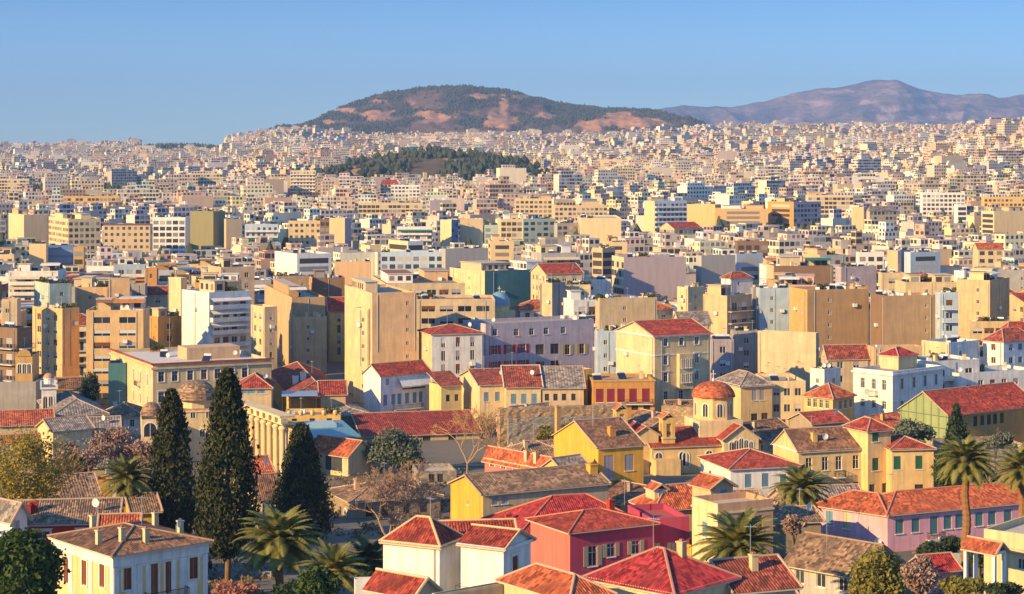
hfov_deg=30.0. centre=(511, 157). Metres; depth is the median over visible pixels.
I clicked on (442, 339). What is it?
window
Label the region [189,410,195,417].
window
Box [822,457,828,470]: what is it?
window
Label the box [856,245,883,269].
apartment building
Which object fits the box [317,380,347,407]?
tiled house
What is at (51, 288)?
apartment building
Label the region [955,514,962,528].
window
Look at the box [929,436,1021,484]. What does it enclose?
stone terrace
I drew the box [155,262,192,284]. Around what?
apartment building
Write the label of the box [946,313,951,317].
window
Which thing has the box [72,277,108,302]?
apartment building
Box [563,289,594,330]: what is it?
apartment building
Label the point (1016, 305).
apartment building
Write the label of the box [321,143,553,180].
wooded hill forest
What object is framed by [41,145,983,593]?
ground
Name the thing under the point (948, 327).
window
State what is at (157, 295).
apartment building
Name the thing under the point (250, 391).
window
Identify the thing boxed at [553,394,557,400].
window
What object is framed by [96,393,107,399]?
window
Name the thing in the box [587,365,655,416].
orange house
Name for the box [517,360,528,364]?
window
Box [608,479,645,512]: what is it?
old house
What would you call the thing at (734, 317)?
window
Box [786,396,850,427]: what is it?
tiled house
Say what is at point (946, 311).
apartment building
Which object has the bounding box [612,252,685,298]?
apartment building
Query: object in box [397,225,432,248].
apartment building
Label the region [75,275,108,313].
apartment building
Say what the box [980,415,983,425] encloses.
window
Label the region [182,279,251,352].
apartment building
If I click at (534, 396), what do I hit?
window
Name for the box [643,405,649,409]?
window
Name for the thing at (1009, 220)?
apartment building
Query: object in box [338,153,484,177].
wooded hill
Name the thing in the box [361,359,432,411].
white house
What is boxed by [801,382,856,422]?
house
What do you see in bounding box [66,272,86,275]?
apartment building
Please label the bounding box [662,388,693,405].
old house
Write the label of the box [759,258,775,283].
apartment building
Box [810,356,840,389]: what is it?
apartment building
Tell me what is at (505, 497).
window
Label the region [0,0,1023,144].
sky
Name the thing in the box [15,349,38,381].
ochre house
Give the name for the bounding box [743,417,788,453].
old house
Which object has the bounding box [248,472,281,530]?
pale house
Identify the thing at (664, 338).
window
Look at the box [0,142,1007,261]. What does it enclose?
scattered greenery
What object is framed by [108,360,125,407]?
draped facade
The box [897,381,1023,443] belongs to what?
house
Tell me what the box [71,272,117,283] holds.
apartment building
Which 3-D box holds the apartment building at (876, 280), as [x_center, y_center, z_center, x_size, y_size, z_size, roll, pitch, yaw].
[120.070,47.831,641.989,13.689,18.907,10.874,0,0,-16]
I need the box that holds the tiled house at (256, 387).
[239,363,275,407]
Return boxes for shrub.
[50,452,87,472]
[54,436,116,471]
[80,371,100,401]
[90,426,138,461]
[129,437,152,483]
[211,579,262,593]
[270,579,296,593]
[293,565,342,593]
[357,571,373,576]
[388,454,425,476]
[535,424,553,439]
[547,422,570,434]
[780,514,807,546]
[900,554,942,593]
[916,540,948,553]
[931,447,961,486]
[936,575,986,593]
[940,535,960,552]
[968,553,983,578]
[971,466,999,483]
[985,431,1016,448]
[985,581,1023,593]
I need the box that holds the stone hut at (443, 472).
[412,463,456,484]
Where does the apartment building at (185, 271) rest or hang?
on the ground
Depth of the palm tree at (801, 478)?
260.77 m
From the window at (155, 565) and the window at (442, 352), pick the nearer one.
the window at (155, 565)
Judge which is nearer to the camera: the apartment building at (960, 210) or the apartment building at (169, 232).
the apartment building at (169, 232)
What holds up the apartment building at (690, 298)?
on the ground
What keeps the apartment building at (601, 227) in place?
on the ground
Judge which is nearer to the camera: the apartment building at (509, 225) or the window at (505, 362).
the window at (505, 362)
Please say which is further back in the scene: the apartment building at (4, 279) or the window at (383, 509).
the apartment building at (4, 279)
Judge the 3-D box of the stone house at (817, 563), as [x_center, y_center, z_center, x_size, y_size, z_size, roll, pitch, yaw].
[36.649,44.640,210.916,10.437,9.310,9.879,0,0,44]
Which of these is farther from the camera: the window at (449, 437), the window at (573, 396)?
the window at (573, 396)
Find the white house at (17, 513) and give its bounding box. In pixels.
[0,497,33,530]
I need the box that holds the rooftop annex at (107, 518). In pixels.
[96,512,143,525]
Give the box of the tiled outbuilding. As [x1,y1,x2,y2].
[362,567,442,593]
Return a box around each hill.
[276,85,703,133]
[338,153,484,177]
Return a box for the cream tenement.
[755,365,805,424]
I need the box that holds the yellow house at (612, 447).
[551,405,646,483]
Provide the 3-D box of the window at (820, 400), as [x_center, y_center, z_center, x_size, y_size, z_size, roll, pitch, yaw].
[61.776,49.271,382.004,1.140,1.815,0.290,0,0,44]
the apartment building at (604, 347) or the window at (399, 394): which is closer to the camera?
the window at (399, 394)
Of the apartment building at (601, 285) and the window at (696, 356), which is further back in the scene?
the apartment building at (601, 285)
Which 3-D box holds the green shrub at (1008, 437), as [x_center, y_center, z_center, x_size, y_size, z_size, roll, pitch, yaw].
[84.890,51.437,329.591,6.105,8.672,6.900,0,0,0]
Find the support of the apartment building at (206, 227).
on the ground
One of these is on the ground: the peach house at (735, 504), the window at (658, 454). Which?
the peach house at (735, 504)
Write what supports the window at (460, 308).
in the apartment building at (432, 310)
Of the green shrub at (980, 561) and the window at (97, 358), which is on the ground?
the green shrub at (980, 561)
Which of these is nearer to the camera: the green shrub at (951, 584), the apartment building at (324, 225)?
the green shrub at (951, 584)
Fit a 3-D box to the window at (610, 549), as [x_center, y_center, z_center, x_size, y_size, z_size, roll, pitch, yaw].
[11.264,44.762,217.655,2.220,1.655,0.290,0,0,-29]
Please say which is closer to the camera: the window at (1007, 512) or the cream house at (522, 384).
the window at (1007, 512)
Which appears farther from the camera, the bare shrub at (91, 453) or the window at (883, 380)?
the window at (883, 380)
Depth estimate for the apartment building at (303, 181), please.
1700.32 m
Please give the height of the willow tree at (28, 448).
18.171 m
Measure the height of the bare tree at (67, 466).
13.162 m
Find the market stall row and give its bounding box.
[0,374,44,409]
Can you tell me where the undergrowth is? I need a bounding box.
[123,462,983,593]
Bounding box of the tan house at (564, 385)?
[539,357,586,405]
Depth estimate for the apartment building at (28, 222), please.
1052.58 m
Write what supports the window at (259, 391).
in the tiled house at (256, 387)
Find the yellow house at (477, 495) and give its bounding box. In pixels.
[447,462,611,518]
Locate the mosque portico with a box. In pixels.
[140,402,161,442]
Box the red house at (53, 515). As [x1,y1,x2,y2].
[15,475,125,543]
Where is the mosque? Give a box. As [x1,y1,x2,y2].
[178,380,214,460]
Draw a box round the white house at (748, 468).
[697,429,802,495]
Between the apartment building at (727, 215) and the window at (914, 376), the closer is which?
the window at (914, 376)
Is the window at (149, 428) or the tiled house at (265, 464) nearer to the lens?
the tiled house at (265, 464)
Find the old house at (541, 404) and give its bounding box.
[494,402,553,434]
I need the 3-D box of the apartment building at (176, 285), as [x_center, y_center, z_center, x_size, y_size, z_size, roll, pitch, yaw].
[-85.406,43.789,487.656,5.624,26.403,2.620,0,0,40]
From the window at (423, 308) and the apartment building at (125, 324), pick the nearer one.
the apartment building at (125, 324)
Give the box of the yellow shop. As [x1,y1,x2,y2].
[286,398,340,421]
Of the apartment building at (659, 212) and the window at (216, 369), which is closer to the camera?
the window at (216, 369)
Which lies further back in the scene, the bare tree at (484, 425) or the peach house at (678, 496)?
the bare tree at (484, 425)
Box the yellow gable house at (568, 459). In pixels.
[540,454,588,466]
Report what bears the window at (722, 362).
in the apartment building at (722, 355)
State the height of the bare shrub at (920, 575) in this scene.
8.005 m
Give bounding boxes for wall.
[208,571,271,578]
[373,464,484,467]
[432,582,503,593]
[497,403,626,447]
[507,416,612,445]
[661,404,692,425]
[953,552,972,577]
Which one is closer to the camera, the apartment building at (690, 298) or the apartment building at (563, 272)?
the apartment building at (690, 298)
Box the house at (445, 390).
[426,371,463,409]
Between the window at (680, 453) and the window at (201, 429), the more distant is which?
the window at (201, 429)
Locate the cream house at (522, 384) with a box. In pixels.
[500,352,543,407]
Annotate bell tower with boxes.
[40,373,57,407]
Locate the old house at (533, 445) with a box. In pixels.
[504,422,553,456]
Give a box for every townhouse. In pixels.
[417,322,485,381]
[613,318,713,411]
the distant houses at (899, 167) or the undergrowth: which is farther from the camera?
the distant houses at (899, 167)
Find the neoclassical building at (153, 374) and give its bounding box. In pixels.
[108,343,273,407]
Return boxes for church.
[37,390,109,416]
[492,291,514,318]
[612,370,764,475]
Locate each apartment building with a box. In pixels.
[0,178,29,191]
[0,247,20,262]
[0,261,12,274]
[0,268,9,284]
[0,281,1,307]
[0,308,26,325]
[0,315,34,381]
[1,298,20,325]
[2,283,7,297]
[3,261,17,269]
[8,262,65,299]
[9,209,47,242]
[21,302,33,326]
[29,237,47,267]
[32,296,149,403]
[34,272,71,305]
[48,243,73,267]
[49,212,100,255]
[63,194,119,203]
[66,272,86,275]
[66,276,78,282]
[68,271,111,275]
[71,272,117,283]
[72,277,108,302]
[73,247,84,270]
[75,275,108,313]
[79,313,85,376]
[87,258,117,272]
[102,276,136,285]
[103,224,151,253]
[109,268,129,305]
[113,256,145,282]
[127,257,155,262]
[132,283,146,305]
[145,268,157,284]
[146,260,191,267]
[147,285,167,314]
[150,307,180,347]
[153,215,185,253]
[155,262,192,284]
[168,277,186,344]
[170,265,200,283]
[172,257,199,269]
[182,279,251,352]
[190,206,224,249]
[191,268,207,285]
[195,272,241,288]
[198,257,228,267]
[208,257,253,303]
[224,214,241,249]
[245,219,278,241]
[251,304,276,369]
[254,270,259,277]
[254,276,270,289]
[254,289,264,303]
[265,276,326,372]
[275,248,330,276]
[275,267,308,289]
[288,218,319,246]
[290,169,315,197]
[309,269,344,315]
[320,214,329,233]
[325,296,344,361]
[329,216,351,246]
[335,254,370,284]
[345,277,415,402]
[358,201,422,217]
[371,268,464,294]
[380,180,398,192]
[381,249,441,270]
[388,234,422,250]
[391,183,419,199]
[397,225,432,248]
[416,287,494,359]
[440,218,457,245]
[442,245,487,271]
[450,259,542,309]
[460,217,482,247]
[463,314,593,373]
[483,220,497,243]
[488,233,513,261]
[497,213,521,238]
[510,292,539,317]
[515,195,551,217]
[522,216,555,244]
[529,255,583,299]
[531,244,580,266]
[540,274,565,316]
[552,201,607,222]
[554,221,578,236]
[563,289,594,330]
[566,280,591,297]
[578,214,620,242]
[583,276,610,296]
[592,244,614,288]
[593,319,618,373]
[594,287,656,328]
[602,235,626,253]
[611,294,636,296]
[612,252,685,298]
[640,293,676,301]
[644,197,686,231]
[657,301,676,314]
[657,302,674,318]
[659,222,701,234]
[672,311,712,337]
[677,277,704,310]
[687,202,720,227]
[696,248,735,289]
[703,284,753,337]
[710,328,733,380]
[715,205,767,227]
[719,271,753,293]
[730,320,757,373]
[731,251,762,283]
[735,238,767,257]
[751,278,765,328]
[756,278,788,330]
[758,330,820,391]
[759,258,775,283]
[766,256,832,285]
[766,272,795,286]
[768,197,820,228]
[770,255,802,261]
[775,273,815,286]
[789,278,868,365]
[803,247,845,283]
[805,245,842,253]
[806,192,852,217]
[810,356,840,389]
[819,344,870,391]
[835,263,875,292]
[840,282,868,288]
[852,203,868,229]
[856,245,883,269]
[866,206,896,225]
[867,344,921,365]
[869,301,869,342]
[870,290,934,345]
[876,272,877,289]
[877,264,903,292]
[887,247,909,271]
[895,271,956,293]
[904,245,939,272]
[917,347,1023,389]
[920,189,964,216]
[922,329,979,358]
[935,281,957,338]
[954,203,966,225]
[954,262,985,281]
[957,267,1008,337]
[965,316,1017,350]
[972,243,1004,267]
[980,350,982,364]
[981,194,1023,209]
[981,207,1023,233]
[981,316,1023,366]
[989,265,1016,268]
[994,259,1016,266]
[996,321,1023,330]
[998,266,1023,291]
[1002,257,1023,265]
[1009,292,1023,320]
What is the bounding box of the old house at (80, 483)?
[0,471,102,499]
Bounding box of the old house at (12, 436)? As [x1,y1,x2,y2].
[0,433,40,475]
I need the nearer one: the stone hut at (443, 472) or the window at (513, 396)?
the stone hut at (443, 472)
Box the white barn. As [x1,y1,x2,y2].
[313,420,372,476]
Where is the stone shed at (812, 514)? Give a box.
[773,488,825,556]
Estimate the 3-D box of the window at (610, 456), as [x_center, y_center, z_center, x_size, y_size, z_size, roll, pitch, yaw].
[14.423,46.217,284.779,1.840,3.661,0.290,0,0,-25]
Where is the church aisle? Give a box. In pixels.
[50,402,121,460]
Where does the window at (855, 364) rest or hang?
in the apartment building at (847, 358)
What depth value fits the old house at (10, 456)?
297.88 m
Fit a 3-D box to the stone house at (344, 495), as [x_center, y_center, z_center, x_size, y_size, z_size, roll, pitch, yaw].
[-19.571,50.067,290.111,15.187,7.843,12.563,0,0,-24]
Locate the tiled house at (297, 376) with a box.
[271,361,346,411]
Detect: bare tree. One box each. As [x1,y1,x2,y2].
[30,452,91,497]
[345,458,450,535]
[429,399,504,472]
[747,489,784,515]
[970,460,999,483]
[972,427,1004,470]
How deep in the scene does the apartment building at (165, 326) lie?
475.82 m
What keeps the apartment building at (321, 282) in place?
on the ground
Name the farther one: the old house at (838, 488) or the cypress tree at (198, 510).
the old house at (838, 488)
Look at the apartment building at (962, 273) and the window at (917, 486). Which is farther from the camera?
the apartment building at (962, 273)
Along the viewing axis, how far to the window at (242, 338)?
467.17 m
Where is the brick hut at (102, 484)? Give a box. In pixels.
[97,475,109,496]
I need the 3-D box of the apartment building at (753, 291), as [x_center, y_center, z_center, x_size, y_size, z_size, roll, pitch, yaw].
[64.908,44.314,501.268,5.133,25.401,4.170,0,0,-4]
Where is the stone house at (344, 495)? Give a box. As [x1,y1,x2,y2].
[326,462,444,518]
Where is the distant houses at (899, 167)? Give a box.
[0,116,1023,285]
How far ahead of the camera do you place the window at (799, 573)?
210.16 m
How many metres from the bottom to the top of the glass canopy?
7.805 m
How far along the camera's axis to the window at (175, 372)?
402.23 m
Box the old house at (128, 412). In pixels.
[105,390,141,434]
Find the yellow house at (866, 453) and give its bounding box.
[770,416,937,493]
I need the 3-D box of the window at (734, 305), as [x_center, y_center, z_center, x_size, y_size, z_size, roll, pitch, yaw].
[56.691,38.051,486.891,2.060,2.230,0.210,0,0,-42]
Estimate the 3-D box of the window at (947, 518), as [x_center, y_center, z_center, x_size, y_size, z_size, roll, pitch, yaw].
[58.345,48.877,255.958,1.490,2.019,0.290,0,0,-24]
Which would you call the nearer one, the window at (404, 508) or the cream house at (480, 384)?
the window at (404, 508)
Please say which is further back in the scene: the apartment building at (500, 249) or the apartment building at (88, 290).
the apartment building at (500, 249)
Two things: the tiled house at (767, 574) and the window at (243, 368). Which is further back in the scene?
the window at (243, 368)
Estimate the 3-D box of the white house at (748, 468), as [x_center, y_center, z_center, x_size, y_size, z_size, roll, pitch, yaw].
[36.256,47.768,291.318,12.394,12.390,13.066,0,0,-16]
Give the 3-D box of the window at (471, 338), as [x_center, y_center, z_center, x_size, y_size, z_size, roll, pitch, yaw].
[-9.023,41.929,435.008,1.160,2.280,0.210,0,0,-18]
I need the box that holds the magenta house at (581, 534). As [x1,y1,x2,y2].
[481,479,688,575]
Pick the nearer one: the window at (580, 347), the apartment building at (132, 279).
the window at (580, 347)
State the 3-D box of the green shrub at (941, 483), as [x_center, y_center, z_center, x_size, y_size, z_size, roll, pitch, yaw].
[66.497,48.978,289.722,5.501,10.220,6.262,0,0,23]
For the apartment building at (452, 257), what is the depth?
752.65 m
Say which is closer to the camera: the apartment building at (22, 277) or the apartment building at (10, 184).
the apartment building at (22, 277)
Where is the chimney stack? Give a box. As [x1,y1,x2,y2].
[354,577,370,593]
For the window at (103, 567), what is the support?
in the neoclassical house at (142, 557)
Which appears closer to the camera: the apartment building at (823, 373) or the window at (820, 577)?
the window at (820, 577)
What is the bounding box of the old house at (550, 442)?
[509,439,553,445]
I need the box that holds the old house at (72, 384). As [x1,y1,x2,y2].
[54,364,88,393]
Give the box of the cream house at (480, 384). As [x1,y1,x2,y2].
[458,356,503,427]
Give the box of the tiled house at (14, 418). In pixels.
[0,397,55,433]
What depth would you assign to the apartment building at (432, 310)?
480.40 m
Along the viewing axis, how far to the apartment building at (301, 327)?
505.87 m
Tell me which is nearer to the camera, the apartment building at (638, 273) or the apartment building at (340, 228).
the apartment building at (638, 273)
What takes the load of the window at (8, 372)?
in the apartment building at (14, 339)
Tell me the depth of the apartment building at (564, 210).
1256.79 m
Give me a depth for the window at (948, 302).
461.39 m
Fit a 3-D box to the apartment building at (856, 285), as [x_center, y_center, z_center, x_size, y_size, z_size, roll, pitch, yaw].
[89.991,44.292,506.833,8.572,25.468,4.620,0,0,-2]
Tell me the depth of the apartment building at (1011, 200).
1332.30 m
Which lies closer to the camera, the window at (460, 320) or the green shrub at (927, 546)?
the green shrub at (927, 546)
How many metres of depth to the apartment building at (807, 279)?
523.51 m
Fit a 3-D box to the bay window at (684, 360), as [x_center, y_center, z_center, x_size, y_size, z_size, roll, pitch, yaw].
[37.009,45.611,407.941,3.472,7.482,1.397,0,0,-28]
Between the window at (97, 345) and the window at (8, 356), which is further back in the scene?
the window at (97, 345)
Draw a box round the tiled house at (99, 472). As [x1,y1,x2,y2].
[77,437,111,475]
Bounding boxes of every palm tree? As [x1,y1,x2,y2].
[94,453,154,512]
[230,503,328,585]
[295,537,368,593]
[344,534,383,575]
[687,507,788,561]
[769,462,832,505]
[930,432,1000,578]
[992,443,1023,516]
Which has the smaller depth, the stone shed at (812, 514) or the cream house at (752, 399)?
the stone shed at (812, 514)
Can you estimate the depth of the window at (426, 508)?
286.83 m
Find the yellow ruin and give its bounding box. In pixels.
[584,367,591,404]
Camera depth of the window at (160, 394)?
400.81 m
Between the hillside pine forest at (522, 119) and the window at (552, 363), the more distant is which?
the hillside pine forest at (522, 119)
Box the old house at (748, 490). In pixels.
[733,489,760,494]
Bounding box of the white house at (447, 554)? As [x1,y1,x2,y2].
[378,496,536,590]
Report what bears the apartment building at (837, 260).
on the ground
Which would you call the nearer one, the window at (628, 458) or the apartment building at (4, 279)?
the window at (628, 458)
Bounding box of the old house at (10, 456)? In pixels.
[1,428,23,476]
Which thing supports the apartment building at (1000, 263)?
on the ground
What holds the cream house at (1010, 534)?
on the ground
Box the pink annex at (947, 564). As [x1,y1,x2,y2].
[907,551,962,593]
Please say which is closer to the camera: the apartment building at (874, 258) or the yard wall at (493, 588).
the yard wall at (493, 588)
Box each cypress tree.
[144,387,199,534]
[188,367,264,580]
[193,455,214,573]
[265,421,340,540]
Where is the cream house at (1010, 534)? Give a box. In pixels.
[984,516,1023,593]
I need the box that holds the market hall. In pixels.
[350,409,483,442]
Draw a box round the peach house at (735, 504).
[691,491,774,561]
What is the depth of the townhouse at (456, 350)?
434.31 m
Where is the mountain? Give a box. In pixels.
[653,80,1023,124]
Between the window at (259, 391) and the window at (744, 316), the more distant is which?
the window at (744, 316)
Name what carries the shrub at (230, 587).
on the ground
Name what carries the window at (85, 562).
in the neoclassical house at (142, 557)
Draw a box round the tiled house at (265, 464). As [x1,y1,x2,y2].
[224,439,275,503]
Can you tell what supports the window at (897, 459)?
in the yellow house at (866, 453)
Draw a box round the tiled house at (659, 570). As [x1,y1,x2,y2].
[582,516,741,593]
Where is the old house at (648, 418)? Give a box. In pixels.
[628,408,660,426]
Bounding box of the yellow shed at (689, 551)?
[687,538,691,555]
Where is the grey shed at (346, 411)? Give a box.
[332,403,369,428]
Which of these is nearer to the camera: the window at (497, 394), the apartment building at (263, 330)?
the window at (497, 394)
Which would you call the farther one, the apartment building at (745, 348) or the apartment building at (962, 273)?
the apartment building at (962, 273)
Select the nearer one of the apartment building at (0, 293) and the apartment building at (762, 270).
the apartment building at (0, 293)
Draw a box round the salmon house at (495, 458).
[481,445,551,471]
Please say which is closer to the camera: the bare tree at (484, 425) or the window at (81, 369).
the bare tree at (484, 425)
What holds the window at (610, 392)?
in the orange house at (634, 392)
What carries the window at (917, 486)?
in the yellow house at (866, 453)
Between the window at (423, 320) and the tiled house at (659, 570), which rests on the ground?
the tiled house at (659, 570)
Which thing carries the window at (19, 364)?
in the ochre house at (26, 366)
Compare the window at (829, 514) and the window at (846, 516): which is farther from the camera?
the window at (829, 514)
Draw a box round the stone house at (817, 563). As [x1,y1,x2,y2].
[783,521,907,593]
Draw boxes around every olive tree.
[362,424,423,473]
[891,417,936,442]
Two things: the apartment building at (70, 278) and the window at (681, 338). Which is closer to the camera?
the window at (681, 338)
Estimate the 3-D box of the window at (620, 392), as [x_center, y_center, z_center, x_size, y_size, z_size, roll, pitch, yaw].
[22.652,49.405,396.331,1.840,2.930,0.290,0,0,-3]
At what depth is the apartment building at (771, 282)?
543.27 m
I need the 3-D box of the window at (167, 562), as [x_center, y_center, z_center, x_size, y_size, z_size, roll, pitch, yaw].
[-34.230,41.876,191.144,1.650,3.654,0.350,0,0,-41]
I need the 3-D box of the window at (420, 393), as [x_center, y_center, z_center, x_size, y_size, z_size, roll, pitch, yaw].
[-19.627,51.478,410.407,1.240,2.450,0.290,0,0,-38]
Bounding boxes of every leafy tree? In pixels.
[0,523,70,593]
[845,545,906,593]
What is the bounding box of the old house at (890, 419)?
[865,401,899,434]
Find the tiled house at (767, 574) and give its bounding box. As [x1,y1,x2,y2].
[706,524,803,593]
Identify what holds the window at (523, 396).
in the cream house at (522, 384)
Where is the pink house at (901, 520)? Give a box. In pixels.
[816,474,1018,551]
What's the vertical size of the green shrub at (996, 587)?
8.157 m
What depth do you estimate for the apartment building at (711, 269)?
683.05 m
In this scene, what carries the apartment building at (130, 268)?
on the ground
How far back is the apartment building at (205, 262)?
676.17 m
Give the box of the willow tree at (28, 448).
[0,422,90,499]
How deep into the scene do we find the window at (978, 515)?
258.06 m
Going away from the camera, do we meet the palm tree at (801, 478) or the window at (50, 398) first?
the palm tree at (801, 478)
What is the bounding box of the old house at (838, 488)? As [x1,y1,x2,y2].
[766,483,861,505]
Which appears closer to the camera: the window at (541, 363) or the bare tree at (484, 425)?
the bare tree at (484, 425)
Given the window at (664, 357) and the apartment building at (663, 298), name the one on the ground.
the apartment building at (663, 298)
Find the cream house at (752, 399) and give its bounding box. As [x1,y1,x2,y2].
[715,369,775,421]
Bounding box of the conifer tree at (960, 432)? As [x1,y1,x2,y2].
[933,402,969,486]
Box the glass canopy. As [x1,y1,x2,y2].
[282,390,316,411]
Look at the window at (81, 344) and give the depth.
463.76 m
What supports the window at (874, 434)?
in the yellow house at (866, 453)
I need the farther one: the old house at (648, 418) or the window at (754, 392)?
the window at (754, 392)
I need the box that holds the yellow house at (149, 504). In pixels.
[124,491,163,522]
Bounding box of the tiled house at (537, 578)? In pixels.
[495,562,617,593]
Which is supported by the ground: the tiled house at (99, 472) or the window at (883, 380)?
the tiled house at (99, 472)
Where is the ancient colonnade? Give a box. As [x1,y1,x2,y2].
[239,399,295,471]
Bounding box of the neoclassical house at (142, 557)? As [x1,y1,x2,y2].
[47,497,214,593]
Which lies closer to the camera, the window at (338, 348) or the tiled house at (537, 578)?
the tiled house at (537, 578)
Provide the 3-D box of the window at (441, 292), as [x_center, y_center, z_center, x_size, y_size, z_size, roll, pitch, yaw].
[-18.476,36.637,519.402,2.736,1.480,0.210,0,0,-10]
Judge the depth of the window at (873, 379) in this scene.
391.57 m
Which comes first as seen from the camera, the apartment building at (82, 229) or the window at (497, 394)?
the window at (497, 394)
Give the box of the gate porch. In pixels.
[960,535,1010,582]
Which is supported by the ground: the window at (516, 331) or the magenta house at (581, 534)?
the magenta house at (581, 534)
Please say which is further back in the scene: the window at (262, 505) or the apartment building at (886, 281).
the apartment building at (886, 281)
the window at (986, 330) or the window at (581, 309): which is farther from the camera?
the window at (581, 309)
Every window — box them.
[6,338,11,347]
[6,354,11,363]
[6,370,11,379]
[14,520,19,529]
[17,363,22,372]
[21,363,26,372]
[22,337,27,347]
[26,363,31,372]
[36,528,52,539]
[42,395,47,407]
[48,395,53,406]
[63,554,69,584]
[79,341,83,350]
[79,367,83,375]
[79,556,87,587]
[93,317,110,323]
[93,355,109,361]
[94,330,109,335]
[94,342,109,348]
[94,368,107,373]
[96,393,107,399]
[97,558,105,589]
[98,380,107,386]
[119,317,135,322]
[119,330,135,335]
[119,342,135,348]
[121,564,134,591]
[129,419,134,426]
[143,422,157,436]
[146,372,148,385]
[147,559,161,593]
[155,297,159,302]
[157,370,165,382]
[157,390,165,402]
[163,557,177,593]
[171,369,179,381]
[186,368,194,380]
[187,553,200,580]
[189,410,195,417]
[199,428,205,436]
[200,368,207,379]
[213,367,221,379]
[214,337,219,342]
[232,336,236,341]
[240,335,245,340]
[241,366,248,377]
[241,389,247,393]
[248,389,254,393]
[257,389,264,393]
[260,500,270,517]
[326,455,341,471]
[337,314,340,321]
[337,325,340,332]
[337,336,340,343]
[337,347,340,354]
[366,506,372,516]
[382,505,388,514]
[383,395,386,406]
[391,394,394,405]
[397,393,401,404]
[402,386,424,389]
[402,503,409,513]
[405,393,409,403]
[412,392,415,403]
[415,290,423,294]
[419,391,422,402]
[420,502,427,511]
[421,306,434,311]
[421,318,434,323]
[423,436,430,440]
[429,474,434,482]
[437,474,442,481]
[439,289,448,294]
[440,306,452,311]
[440,318,452,323]
[441,337,445,347]
[441,351,444,360]
[448,435,455,439]
[452,289,460,294]
[455,350,459,360]
[456,337,459,346]
[456,364,459,373]
[458,306,471,311]
[458,318,470,323]
[470,337,474,346]
[470,350,473,359]
[476,306,489,311]
[484,392,488,401]
[489,345,500,354]
[489,361,500,367]
[491,496,498,505]
[492,329,496,335]
[495,392,500,401]
[501,495,507,504]
[504,344,514,353]
[504,360,514,364]
[510,394,516,404]
[510,551,520,571]
[514,329,518,335]
[517,344,528,353]
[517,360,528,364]
[521,394,526,404]
[529,328,533,335]
[532,394,536,403]
[535,344,543,354]
[535,361,543,365]
[543,328,548,334]
[550,343,558,353]
[550,360,558,365]
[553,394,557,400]
[562,344,572,354]
[571,394,575,399]
[577,343,586,353]
[579,307,584,314]
[584,545,601,567]
[589,307,594,314]
[595,389,603,402]
[603,542,619,557]
[604,455,614,479]
[607,389,614,402]
[617,389,625,402]
[624,454,634,471]
[628,540,643,555]
[629,389,637,402]
[632,405,637,409]
[642,388,649,402]
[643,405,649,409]
[654,452,662,458]
[662,337,668,346]
[662,354,668,365]
[662,371,668,382]
[662,390,668,400]
[667,542,675,550]
[677,353,692,388]
[678,336,684,345]
[678,389,683,398]
[678,451,686,464]
[682,452,689,465]
[694,335,699,344]
[694,352,699,363]
[694,369,699,380]
[701,521,706,537]
[720,347,725,352]
[720,360,725,366]
[732,302,736,310]
[732,314,736,322]
[742,302,746,309]
[742,313,746,321]
[743,338,748,343]
[743,362,748,368]
[744,350,748,355]
[744,474,751,488]
[751,413,756,420]
[752,389,756,400]
[759,389,764,400]
[761,413,767,418]
[761,473,768,487]
[773,388,778,395]
[773,404,778,411]
[784,388,789,394]
[784,404,789,411]
[795,388,800,395]
[795,404,801,411]
[796,569,804,584]
[806,398,810,406]
[806,458,812,471]
[815,573,825,588]
[819,399,822,408]
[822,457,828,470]
[824,400,828,408]
[825,510,833,526]
[835,456,841,470]
[837,362,843,368]
[837,577,848,593]
[842,512,850,529]
[852,455,858,469]
[853,361,858,367]
[859,396,865,406]
[860,376,865,388]
[869,484,874,491]
[870,377,876,389]
[870,397,876,408]
[872,432,879,442]
[872,458,879,471]
[880,378,886,390]
[881,399,886,409]
[882,483,885,492]
[888,279,894,283]
[893,456,900,470]
[895,519,904,534]
[900,377,903,389]
[911,518,920,533]
[912,375,916,388]
[915,456,923,469]
[915,484,922,488]
[923,374,926,386]
[929,516,938,534]
[934,372,938,385]
[944,515,952,529]
[946,300,951,304]
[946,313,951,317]
[946,325,951,330]
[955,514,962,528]
[965,368,971,372]
[973,328,982,333]
[973,416,976,425]
[975,512,983,526]
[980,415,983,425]
[984,328,993,333]
[987,414,990,424]
[988,510,996,525]
[993,414,996,423]
[1000,413,1002,422]
[1004,509,1010,521]
[1016,558,1023,570]
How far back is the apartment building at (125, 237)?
941.09 m
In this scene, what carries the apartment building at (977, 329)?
on the ground
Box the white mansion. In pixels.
[851,346,944,419]
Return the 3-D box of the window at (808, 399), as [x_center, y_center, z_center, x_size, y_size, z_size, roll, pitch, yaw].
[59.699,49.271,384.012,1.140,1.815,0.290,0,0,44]
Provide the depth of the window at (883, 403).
389.67 m
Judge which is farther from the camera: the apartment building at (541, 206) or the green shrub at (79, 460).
the apartment building at (541, 206)
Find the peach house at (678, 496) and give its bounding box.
[628,461,738,537]
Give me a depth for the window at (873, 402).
391.57 m
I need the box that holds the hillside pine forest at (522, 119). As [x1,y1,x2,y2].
[269,84,709,133]

